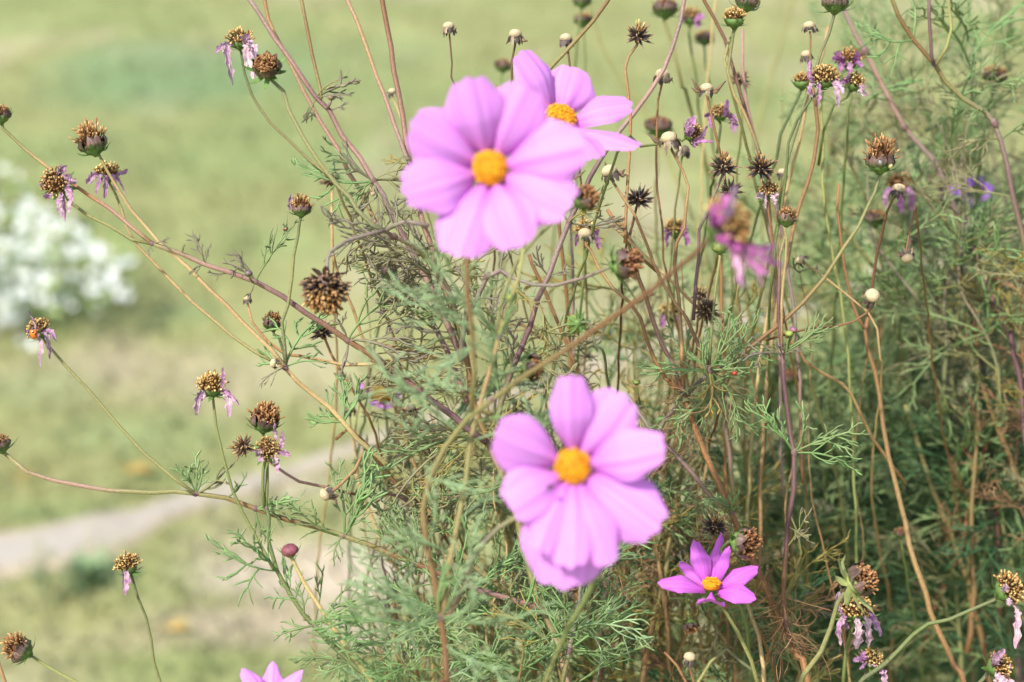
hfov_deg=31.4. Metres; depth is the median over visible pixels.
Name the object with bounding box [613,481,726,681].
plant branch
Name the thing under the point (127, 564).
withered flower
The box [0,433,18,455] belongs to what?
spent flower
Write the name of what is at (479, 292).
plant branch
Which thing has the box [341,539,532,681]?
plant branch
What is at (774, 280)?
plant branch
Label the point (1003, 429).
plant branch
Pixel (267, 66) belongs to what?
spent flower
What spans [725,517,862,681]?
plant branch
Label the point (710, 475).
plant branch
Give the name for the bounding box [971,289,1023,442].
plant branch
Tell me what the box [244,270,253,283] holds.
flower bud
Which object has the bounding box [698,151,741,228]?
seeding flower
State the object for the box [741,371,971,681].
plant branch
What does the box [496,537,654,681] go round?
plant branch
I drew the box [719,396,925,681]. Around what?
plant branch
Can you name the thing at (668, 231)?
withered flower
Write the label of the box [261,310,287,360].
spent flower
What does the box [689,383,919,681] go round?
plant branch
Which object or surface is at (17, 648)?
spent flower
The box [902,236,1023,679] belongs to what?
plant branch
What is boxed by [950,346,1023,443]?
plant branch
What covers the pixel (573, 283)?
plant branch
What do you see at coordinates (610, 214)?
plant branch
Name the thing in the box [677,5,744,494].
withered flower
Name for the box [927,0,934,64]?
plant branch
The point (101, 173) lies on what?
withered flower
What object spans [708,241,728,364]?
flower bud
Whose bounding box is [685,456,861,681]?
plant branch
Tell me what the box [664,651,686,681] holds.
plant branch
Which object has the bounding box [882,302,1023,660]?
plant branch
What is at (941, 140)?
plant branch
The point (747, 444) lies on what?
plant branch
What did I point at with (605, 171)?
bare flower
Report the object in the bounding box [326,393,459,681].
plant branch
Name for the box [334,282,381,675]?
plant branch
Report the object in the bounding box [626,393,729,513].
plant branch
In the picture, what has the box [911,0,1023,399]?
plant branch
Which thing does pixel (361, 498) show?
plant branch
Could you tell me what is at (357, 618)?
plant branch
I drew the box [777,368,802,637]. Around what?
spent flower
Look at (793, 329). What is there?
flower bud
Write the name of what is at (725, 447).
plant branch
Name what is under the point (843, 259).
plant branch
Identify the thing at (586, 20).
spent flower
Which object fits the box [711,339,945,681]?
plant branch
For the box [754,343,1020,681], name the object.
plant branch
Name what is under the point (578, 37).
plant branch
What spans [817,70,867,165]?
withered flower
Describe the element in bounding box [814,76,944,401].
plant branch
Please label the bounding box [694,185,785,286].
withered flower
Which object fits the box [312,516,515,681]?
plant branch
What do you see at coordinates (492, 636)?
plant branch
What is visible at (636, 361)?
plant branch
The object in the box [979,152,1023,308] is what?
plant branch
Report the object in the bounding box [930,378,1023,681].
plant branch
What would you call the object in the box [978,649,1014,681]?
withered flower
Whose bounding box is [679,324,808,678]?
plant branch
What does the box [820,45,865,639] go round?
withered flower
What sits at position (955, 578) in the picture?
plant branch
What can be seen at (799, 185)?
plant branch
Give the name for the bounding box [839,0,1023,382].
plant branch
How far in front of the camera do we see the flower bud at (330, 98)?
0.80 m
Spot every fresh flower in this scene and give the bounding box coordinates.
[240,661,302,681]
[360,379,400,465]
[401,76,585,411]
[492,374,667,681]
[513,50,640,248]
[657,532,758,681]
[951,176,993,244]
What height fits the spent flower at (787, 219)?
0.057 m
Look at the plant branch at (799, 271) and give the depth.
0.87 m
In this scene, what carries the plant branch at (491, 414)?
attached to the plant branch at (421, 447)
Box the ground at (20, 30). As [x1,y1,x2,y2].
[0,0,1023,681]
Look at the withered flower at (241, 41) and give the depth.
0.80 m
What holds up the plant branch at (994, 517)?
on the plant branch at (979, 677)
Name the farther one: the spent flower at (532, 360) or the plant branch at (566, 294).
the plant branch at (566, 294)
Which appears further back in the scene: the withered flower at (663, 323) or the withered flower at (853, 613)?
the withered flower at (663, 323)
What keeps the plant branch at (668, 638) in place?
attached to the plant branch at (421, 447)
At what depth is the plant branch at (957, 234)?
0.91 m
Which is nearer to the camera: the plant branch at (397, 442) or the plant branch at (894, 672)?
the plant branch at (397, 442)
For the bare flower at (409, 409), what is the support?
attached to the plant branch at (421, 447)
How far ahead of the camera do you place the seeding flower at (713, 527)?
0.79 m
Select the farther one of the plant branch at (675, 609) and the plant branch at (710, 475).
the plant branch at (675, 609)
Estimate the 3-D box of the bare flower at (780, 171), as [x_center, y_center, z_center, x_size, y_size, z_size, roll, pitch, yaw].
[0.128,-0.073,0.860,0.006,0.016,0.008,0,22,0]
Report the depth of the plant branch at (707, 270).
1.10 m
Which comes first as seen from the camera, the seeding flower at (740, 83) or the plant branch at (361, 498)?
the plant branch at (361, 498)
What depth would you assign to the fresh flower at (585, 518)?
0.61 m
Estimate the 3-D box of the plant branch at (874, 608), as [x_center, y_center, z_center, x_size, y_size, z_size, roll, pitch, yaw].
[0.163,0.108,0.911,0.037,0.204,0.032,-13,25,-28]
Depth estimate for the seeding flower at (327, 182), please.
0.92 m
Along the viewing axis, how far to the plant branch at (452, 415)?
0.80 m
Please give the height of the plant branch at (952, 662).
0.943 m
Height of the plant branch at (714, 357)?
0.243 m
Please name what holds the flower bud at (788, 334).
attached to the plant branch at (770, 421)
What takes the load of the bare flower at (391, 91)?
attached to the plant branch at (421, 447)
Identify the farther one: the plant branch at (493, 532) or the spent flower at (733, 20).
the spent flower at (733, 20)
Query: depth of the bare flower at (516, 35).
0.81 m
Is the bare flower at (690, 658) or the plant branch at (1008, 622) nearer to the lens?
the bare flower at (690, 658)
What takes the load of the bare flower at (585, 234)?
attached to the plant branch at (708, 370)
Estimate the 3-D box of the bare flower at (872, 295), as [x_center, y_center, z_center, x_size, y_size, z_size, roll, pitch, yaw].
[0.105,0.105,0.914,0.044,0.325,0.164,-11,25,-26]
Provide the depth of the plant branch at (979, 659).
1.19 m
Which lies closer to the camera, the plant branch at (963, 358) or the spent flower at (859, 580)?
the spent flower at (859, 580)
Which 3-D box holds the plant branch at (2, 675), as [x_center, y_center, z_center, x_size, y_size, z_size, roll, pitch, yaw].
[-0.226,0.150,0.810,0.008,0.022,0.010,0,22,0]
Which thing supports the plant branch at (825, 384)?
on the plant branch at (724, 499)
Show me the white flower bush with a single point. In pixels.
(18, 296)
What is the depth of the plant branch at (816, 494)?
1.04 m
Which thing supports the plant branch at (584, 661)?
on the plant branch at (677, 462)
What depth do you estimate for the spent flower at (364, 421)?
0.93 m
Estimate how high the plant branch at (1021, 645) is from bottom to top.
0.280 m
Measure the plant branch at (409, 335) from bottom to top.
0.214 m
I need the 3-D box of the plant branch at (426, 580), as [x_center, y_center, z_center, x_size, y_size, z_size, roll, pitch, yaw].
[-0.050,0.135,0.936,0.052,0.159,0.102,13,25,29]
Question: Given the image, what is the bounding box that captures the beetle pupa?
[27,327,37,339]
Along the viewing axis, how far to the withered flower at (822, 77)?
0.80 m
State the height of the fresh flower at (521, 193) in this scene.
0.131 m
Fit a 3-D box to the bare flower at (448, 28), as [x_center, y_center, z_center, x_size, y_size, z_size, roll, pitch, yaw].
[0.004,0.042,0.906,0.023,0.414,0.102,19,29,39]
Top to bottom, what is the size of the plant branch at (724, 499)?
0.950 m
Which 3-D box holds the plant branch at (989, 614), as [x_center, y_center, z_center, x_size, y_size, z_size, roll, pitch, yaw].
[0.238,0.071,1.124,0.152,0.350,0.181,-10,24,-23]
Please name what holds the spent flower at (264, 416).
on the plant branch at (285, 585)
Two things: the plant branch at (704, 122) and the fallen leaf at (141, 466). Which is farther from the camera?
the fallen leaf at (141, 466)
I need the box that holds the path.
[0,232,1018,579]
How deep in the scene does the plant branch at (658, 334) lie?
0.81 m
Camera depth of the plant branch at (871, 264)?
0.94 m
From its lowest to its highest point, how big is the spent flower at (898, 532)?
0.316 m
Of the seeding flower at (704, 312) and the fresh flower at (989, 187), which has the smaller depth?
the seeding flower at (704, 312)
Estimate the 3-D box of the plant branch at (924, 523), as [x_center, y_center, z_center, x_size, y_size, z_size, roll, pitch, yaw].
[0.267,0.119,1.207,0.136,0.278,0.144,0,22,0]
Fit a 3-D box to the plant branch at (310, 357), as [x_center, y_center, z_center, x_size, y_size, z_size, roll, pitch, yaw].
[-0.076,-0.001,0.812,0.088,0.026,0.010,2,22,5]
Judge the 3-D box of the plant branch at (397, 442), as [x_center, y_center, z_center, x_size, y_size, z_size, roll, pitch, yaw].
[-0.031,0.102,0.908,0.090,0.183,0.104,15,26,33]
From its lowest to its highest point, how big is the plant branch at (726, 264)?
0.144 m
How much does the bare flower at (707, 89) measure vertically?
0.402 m
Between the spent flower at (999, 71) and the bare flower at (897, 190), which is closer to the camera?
the bare flower at (897, 190)
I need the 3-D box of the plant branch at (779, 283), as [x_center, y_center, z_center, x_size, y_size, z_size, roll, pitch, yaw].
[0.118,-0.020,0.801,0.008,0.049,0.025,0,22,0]
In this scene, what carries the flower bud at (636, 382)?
attached to the plant branch at (709, 494)
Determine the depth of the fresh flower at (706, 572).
0.77 m
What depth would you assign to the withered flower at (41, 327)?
0.80 m
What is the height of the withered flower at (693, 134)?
0.363 m
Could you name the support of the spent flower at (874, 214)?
on the plant branch at (919, 384)
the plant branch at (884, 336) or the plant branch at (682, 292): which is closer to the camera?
the plant branch at (682, 292)
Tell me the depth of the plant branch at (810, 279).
1.05 m
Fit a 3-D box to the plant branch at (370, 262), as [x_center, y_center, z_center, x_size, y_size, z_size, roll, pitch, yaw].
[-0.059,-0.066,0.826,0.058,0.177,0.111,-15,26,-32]
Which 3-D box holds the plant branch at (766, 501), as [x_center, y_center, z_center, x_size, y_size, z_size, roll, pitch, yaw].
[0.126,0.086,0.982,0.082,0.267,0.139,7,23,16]
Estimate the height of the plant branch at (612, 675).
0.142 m
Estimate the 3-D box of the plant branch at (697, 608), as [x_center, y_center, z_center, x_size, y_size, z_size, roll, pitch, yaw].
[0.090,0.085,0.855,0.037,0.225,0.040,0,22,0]
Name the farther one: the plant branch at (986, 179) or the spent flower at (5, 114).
the plant branch at (986, 179)
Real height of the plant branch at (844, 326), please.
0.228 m
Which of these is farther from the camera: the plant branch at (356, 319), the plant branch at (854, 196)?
the plant branch at (854, 196)
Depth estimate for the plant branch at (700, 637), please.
0.89 m
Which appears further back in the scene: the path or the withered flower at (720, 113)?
the path
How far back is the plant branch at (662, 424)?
0.84 m
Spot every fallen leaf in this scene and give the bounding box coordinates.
[115,462,153,471]
[155,620,192,630]
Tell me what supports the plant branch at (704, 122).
attached to the plant branch at (611, 310)
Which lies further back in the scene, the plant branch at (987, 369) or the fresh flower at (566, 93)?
the plant branch at (987, 369)
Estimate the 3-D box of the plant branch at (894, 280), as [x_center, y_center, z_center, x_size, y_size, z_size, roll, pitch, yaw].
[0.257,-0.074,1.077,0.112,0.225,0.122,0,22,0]
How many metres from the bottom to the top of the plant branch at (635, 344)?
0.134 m
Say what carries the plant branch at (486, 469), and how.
attached to the plant branch at (421, 447)
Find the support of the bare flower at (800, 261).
attached to the plant branch at (841, 471)
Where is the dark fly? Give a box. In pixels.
[546,484,553,490]
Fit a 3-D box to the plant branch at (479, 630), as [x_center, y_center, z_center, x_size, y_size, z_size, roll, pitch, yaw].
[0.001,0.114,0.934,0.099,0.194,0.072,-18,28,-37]
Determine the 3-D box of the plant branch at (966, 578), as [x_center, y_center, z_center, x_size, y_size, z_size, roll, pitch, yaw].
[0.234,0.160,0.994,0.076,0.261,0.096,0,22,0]
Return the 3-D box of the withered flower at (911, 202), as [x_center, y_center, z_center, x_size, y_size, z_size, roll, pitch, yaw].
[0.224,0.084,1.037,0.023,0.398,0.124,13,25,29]
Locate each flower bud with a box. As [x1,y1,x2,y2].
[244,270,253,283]
[279,543,373,681]
[326,94,334,109]
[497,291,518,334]
[566,309,655,681]
[631,379,641,404]
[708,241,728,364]
[784,330,793,353]
[785,327,797,349]
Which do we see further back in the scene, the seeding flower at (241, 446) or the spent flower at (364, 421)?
the spent flower at (364, 421)
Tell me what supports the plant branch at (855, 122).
attached to the plant branch at (919, 384)
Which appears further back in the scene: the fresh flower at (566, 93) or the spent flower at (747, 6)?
the spent flower at (747, 6)
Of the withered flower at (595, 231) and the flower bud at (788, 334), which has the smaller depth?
the flower bud at (788, 334)
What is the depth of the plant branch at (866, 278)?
0.93 m
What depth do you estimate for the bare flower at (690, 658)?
0.80 m
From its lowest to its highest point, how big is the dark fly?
0.002 m
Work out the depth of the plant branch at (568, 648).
0.81 m
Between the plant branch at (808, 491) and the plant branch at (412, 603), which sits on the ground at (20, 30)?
the plant branch at (412, 603)
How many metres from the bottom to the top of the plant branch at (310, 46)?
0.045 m
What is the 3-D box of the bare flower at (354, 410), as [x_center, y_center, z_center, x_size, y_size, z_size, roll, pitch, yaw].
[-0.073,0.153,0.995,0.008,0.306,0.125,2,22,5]
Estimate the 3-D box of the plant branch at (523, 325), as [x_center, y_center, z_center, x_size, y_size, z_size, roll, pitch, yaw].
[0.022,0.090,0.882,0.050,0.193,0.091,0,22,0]
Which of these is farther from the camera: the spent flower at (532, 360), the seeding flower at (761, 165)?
the seeding flower at (761, 165)
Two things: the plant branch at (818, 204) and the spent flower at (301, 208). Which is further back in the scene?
the plant branch at (818, 204)
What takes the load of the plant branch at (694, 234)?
on the plant branch at (675, 609)
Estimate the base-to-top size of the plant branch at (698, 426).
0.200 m
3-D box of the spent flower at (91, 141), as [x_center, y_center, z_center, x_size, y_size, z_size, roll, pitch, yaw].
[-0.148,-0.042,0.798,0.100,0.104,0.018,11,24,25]
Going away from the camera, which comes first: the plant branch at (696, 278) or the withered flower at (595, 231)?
the plant branch at (696, 278)
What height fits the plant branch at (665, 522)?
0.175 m
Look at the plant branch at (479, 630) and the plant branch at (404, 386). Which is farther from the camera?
the plant branch at (479, 630)
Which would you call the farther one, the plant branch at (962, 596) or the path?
the path
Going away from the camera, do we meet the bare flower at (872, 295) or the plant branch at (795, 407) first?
the bare flower at (872, 295)
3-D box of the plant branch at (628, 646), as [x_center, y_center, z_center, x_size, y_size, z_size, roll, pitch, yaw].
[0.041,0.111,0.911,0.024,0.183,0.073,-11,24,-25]
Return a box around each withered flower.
[24,311,194,493]
[39,164,149,244]
[85,160,279,363]
[112,550,161,681]
[191,367,273,571]
[214,25,460,678]
[250,422,290,508]
[500,115,713,673]
[571,218,601,668]
[656,301,709,680]
[658,99,738,681]
[660,217,690,670]
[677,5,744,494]
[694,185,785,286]
[744,60,843,681]
[755,181,779,278]
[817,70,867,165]
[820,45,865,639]
[834,592,881,681]
[853,646,887,681]
[858,569,1023,681]
[881,171,936,681]
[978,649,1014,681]
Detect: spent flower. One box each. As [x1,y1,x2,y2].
[0,103,151,242]
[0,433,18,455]
[0,630,77,681]
[68,117,284,364]
[243,50,385,229]
[245,399,285,505]
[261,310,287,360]
[280,192,314,364]
[299,229,385,315]
[345,261,397,681]
[387,301,413,618]
[481,348,544,390]
[488,58,513,646]
[496,183,599,330]
[500,245,644,289]
[550,0,593,381]
[556,12,592,678]
[638,115,678,667]
[647,0,812,591]
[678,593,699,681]
[686,71,814,676]
[693,29,724,678]
[713,133,904,372]
[718,6,760,155]
[720,523,763,681]
[723,0,851,681]
[742,0,854,672]
[773,206,798,343]
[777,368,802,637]
[798,551,878,681]
[858,208,935,664]
[891,526,923,681]
[924,64,1007,681]
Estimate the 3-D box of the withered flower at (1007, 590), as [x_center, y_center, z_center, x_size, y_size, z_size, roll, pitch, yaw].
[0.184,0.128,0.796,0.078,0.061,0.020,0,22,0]
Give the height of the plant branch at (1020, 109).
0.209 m
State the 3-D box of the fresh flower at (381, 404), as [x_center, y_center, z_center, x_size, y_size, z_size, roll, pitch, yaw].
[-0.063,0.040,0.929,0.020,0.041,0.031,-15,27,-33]
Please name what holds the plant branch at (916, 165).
on the plant branch at (1007, 549)
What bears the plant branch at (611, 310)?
attached to the plant branch at (584, 661)
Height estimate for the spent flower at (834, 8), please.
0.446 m
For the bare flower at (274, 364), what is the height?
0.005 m
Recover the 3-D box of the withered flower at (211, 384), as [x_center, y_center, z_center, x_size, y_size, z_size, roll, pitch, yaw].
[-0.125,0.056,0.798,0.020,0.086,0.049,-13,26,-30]
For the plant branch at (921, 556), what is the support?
attached to the plant branch at (755, 443)
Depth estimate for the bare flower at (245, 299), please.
0.81 m
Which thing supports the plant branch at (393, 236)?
attached to the plant branch at (421, 447)
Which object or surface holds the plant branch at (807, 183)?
attached to the plant branch at (724, 499)
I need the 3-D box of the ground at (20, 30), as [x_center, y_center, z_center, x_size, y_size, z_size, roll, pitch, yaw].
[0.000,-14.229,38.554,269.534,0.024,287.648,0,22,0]
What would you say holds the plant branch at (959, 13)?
on the plant branch at (975, 455)
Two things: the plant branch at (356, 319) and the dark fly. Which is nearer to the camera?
the dark fly
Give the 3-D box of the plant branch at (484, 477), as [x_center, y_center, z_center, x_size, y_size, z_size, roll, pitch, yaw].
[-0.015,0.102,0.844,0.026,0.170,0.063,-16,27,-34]
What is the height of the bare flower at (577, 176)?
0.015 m
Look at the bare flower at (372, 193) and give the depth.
0.80 m
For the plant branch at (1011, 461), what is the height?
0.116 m
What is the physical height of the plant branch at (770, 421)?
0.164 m
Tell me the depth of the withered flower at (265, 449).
0.79 m
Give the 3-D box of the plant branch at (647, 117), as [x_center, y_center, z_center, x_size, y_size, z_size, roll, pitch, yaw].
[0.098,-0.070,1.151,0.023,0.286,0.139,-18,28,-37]
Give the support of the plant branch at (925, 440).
on the plant branch at (816, 494)
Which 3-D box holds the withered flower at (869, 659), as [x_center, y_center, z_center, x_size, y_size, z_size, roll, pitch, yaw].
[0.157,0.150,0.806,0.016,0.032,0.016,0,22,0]
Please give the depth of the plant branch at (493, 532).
0.67 m
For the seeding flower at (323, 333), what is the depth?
0.83 m
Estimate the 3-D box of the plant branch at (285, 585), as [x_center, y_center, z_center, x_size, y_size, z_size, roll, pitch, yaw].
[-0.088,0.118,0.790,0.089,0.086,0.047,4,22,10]
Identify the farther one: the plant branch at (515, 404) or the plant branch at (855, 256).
the plant branch at (855, 256)
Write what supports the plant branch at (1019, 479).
on the plant branch at (1010, 285)
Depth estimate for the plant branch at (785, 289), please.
1.00 m
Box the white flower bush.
[0,136,147,349]
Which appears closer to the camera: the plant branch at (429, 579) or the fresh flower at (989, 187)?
the plant branch at (429, 579)
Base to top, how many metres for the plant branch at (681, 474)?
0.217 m
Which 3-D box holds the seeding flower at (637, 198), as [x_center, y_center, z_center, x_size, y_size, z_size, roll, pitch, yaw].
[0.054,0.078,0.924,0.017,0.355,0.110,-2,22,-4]
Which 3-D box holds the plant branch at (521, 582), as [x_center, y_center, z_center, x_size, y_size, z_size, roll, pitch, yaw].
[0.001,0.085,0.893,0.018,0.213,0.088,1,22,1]
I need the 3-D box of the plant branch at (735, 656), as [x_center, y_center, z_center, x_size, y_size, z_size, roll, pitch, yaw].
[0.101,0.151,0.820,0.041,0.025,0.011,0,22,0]
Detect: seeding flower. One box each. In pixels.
[226,432,444,535]
[307,319,430,667]
[312,172,338,681]
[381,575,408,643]
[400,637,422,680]
[595,182,657,619]
[623,19,653,243]
[667,175,745,669]
[668,285,711,564]
[691,295,723,326]
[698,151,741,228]
[698,507,776,681]
[726,69,773,632]
[744,149,808,656]
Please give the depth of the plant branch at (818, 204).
1.12 m
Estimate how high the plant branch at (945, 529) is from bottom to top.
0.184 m
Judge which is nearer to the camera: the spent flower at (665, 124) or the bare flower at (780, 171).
the bare flower at (780, 171)
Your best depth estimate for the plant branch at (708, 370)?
0.80 m
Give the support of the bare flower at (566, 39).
attached to the plant branch at (544, 330)
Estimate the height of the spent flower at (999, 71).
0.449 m
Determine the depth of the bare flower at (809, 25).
0.82 m
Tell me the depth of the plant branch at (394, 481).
0.83 m
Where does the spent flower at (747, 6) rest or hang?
attached to the plant branch at (544, 330)
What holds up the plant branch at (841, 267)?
on the plant branch at (808, 491)
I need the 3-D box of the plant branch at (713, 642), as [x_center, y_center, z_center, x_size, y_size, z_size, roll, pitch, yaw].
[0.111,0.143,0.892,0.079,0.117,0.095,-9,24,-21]
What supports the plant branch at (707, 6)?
attached to the plant branch at (724, 499)
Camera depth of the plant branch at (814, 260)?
1.09 m
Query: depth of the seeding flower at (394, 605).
0.89 m
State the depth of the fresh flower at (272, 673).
0.72 m
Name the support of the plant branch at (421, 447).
on the ground at (20, 30)
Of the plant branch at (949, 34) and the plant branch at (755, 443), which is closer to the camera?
the plant branch at (949, 34)
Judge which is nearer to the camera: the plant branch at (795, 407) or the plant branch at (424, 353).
the plant branch at (424, 353)
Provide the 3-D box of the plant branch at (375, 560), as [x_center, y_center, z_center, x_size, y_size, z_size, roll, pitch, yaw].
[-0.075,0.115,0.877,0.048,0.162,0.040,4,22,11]
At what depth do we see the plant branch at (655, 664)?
0.88 m
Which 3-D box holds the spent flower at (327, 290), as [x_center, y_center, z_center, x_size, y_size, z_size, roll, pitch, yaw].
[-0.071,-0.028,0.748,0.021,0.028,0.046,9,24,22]
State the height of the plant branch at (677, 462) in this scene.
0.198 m
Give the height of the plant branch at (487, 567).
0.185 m
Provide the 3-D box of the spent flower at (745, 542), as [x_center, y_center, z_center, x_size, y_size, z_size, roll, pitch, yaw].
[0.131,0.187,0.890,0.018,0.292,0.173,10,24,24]
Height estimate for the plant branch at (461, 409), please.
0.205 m
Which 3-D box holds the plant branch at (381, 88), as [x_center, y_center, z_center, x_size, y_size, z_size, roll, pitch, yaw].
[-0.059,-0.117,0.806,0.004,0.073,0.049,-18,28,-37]
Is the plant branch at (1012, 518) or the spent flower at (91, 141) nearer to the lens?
the spent flower at (91, 141)
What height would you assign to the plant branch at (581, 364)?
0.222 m
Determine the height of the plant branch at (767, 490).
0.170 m
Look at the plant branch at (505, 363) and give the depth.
0.86 m
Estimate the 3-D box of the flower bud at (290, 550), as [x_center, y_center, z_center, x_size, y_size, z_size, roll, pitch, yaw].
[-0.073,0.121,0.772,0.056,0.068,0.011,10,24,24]
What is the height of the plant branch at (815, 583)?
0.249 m
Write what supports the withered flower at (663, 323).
hanging from the plant branch at (579, 284)
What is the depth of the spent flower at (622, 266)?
0.73 m
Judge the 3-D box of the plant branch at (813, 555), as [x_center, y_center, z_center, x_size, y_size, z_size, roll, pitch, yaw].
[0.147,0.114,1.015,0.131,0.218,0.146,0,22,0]
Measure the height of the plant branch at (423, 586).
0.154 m
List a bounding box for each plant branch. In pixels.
[0,663,6,681]
[5,446,542,610]
[148,214,488,444]
[204,506,403,681]
[247,307,439,366]
[248,0,464,357]
[255,313,513,614]
[263,0,483,404]
[300,0,322,98]
[303,416,410,681]
[306,596,503,681]
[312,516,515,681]
[320,188,465,342]
[320,452,485,681]
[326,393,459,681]
[330,217,443,678]
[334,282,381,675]
[334,428,462,560]
[337,0,596,681]
[338,237,708,681]
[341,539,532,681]
[345,0,411,164]
[348,366,504,681]
[351,369,521,681]
[354,227,552,615]
[354,471,433,610]
[365,339,443,358]
[374,410,541,681]
[390,322,486,676]
[413,248,589,681]
[413,422,435,680]
[421,390,507,681]
[422,478,592,681]
[428,533,615,681]
[434,407,594,678]
[437,251,551,361]
[438,337,639,681]
[444,342,517,668]
[444,516,516,619]
[464,0,609,334]
[474,352,546,681]
[475,374,662,681]
[484,0,685,428]
[484,377,595,681]
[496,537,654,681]
[497,290,532,680]
[505,217,680,678]
[508,316,606,681]
[515,584,665,681]
[516,232,717,681]
[527,254,673,681]
[530,468,675,681]
[531,541,661,681]
[532,209,688,402]
[557,221,579,633]
[569,204,574,610]
[570,453,722,680]
[575,376,636,681]
[577,338,741,681]
[587,4,723,472]
[587,382,754,681]
[587,407,749,681]
[588,234,693,400]
[595,375,707,681]
[598,302,744,681]
[599,254,657,680]
[600,539,738,681]
[605,310,776,680]
[606,209,655,272]
[609,223,700,307]
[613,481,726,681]
[617,383,727,680]
[618,217,680,386]
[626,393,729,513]
[627,337,817,681]
[635,261,836,681]
[635,305,773,507]
[637,252,746,434]
[641,226,820,478]
[647,517,795,681]
[652,259,736,681]
[654,337,702,657]
[658,249,833,677]
[659,207,870,680]
[663,417,801,681]
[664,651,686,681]
[665,335,897,681]
[668,283,738,681]
[672,258,809,467]
[673,421,838,681]
[675,280,776,471]
[675,286,897,680]
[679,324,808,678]
[683,141,820,413]
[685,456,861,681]
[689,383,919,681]
[692,228,700,319]
[696,0,716,493]
[697,647,767,681]
[699,100,968,681]
[701,302,887,680]
[702,0,804,482]
[703,138,917,680]
[706,299,976,681]
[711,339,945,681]
[715,78,817,413]
[715,264,971,681]
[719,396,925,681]
[720,254,729,678]
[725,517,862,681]
[730,0,794,443]
[738,132,995,681]
[741,29,783,495]
[741,308,868,679]
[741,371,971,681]
[742,26,828,652]
[745,603,765,681]
[747,419,987,681]
[748,359,833,681]
[753,171,1023,681]
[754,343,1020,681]
[756,86,819,591]
[756,151,896,396]
[768,326,1021,681]
[774,323,906,483]
[775,21,965,413]
[776,235,784,350]
[776,432,1017,681]
[777,28,1001,382]
[783,252,850,681]
[787,92,873,413]
[790,406,1023,681]
[792,42,898,412]
[798,358,882,681]
[805,0,957,413]
[807,90,924,413]
[810,171,1022,681]
[810,271,1023,674]
[811,340,1023,672]
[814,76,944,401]
[818,0,1018,410]
[819,91,857,562]
[824,0,1023,360]
[824,49,1000,399]
[825,312,1023,680]
[836,184,863,328]
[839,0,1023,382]
[842,9,1023,347]
[843,225,1017,428]
[848,132,1023,681]
[855,0,1023,285]
[861,354,1023,681]
[863,317,965,681]
[865,298,1023,500]
[870,31,1023,413]
[872,179,1023,677]
[874,404,1023,681]
[877,22,1023,412]
[877,243,1023,681]
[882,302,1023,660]
[882,360,1023,681]
[883,344,1022,681]
[890,0,1023,413]
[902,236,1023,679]
[910,61,1023,381]
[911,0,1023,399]
[915,307,1023,681]
[915,396,1023,680]
[916,322,1023,653]
[922,304,1022,681]
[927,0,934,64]
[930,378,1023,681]
[935,0,952,64]
[938,187,1002,640]
[938,346,1023,642]
[940,246,1023,653]
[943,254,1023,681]
[945,0,1023,405]
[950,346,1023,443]
[958,280,1023,512]
[967,281,1023,674]
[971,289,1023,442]
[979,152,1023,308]
[985,250,1023,556]
[1004,277,1023,547]
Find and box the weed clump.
[24,547,120,601]
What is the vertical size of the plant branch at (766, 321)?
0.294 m
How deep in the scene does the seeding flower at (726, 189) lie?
0.84 m
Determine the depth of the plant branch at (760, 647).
0.81 m
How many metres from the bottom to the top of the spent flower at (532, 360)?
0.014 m
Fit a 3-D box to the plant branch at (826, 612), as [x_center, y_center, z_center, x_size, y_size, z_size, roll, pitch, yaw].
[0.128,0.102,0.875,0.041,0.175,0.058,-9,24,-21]
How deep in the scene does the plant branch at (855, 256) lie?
1.13 m
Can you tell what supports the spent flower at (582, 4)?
attached to the plant branch at (724, 499)
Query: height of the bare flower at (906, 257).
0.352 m
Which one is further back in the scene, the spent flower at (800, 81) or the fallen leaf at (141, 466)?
the fallen leaf at (141, 466)
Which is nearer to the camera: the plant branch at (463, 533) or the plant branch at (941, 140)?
the plant branch at (463, 533)
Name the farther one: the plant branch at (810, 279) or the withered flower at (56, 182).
the plant branch at (810, 279)
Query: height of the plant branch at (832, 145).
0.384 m
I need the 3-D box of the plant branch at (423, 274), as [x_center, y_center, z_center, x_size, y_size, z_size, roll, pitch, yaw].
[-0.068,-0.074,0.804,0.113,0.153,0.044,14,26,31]
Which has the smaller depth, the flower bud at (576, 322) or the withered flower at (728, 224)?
the withered flower at (728, 224)
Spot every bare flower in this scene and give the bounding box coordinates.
[243,295,251,306]
[270,358,282,369]
[320,448,366,504]
[344,405,392,665]
[369,187,375,195]
[386,88,497,651]
[395,403,483,628]
[441,22,574,677]
[479,29,526,679]
[558,33,605,678]
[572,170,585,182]
[575,228,680,391]
[601,161,708,364]
[633,145,689,588]
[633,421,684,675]
[648,131,689,388]
[653,69,694,675]
[663,288,879,641]
[683,652,697,681]
[691,78,792,671]
[777,168,787,203]
[796,255,892,681]
[800,50,813,93]
[801,21,818,85]
[867,183,905,316]
[897,204,973,681]
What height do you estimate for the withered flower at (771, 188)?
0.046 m
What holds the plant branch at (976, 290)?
attached to the plant branch at (926, 490)
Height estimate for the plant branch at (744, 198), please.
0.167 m
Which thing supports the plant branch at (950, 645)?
on the plant branch at (894, 672)

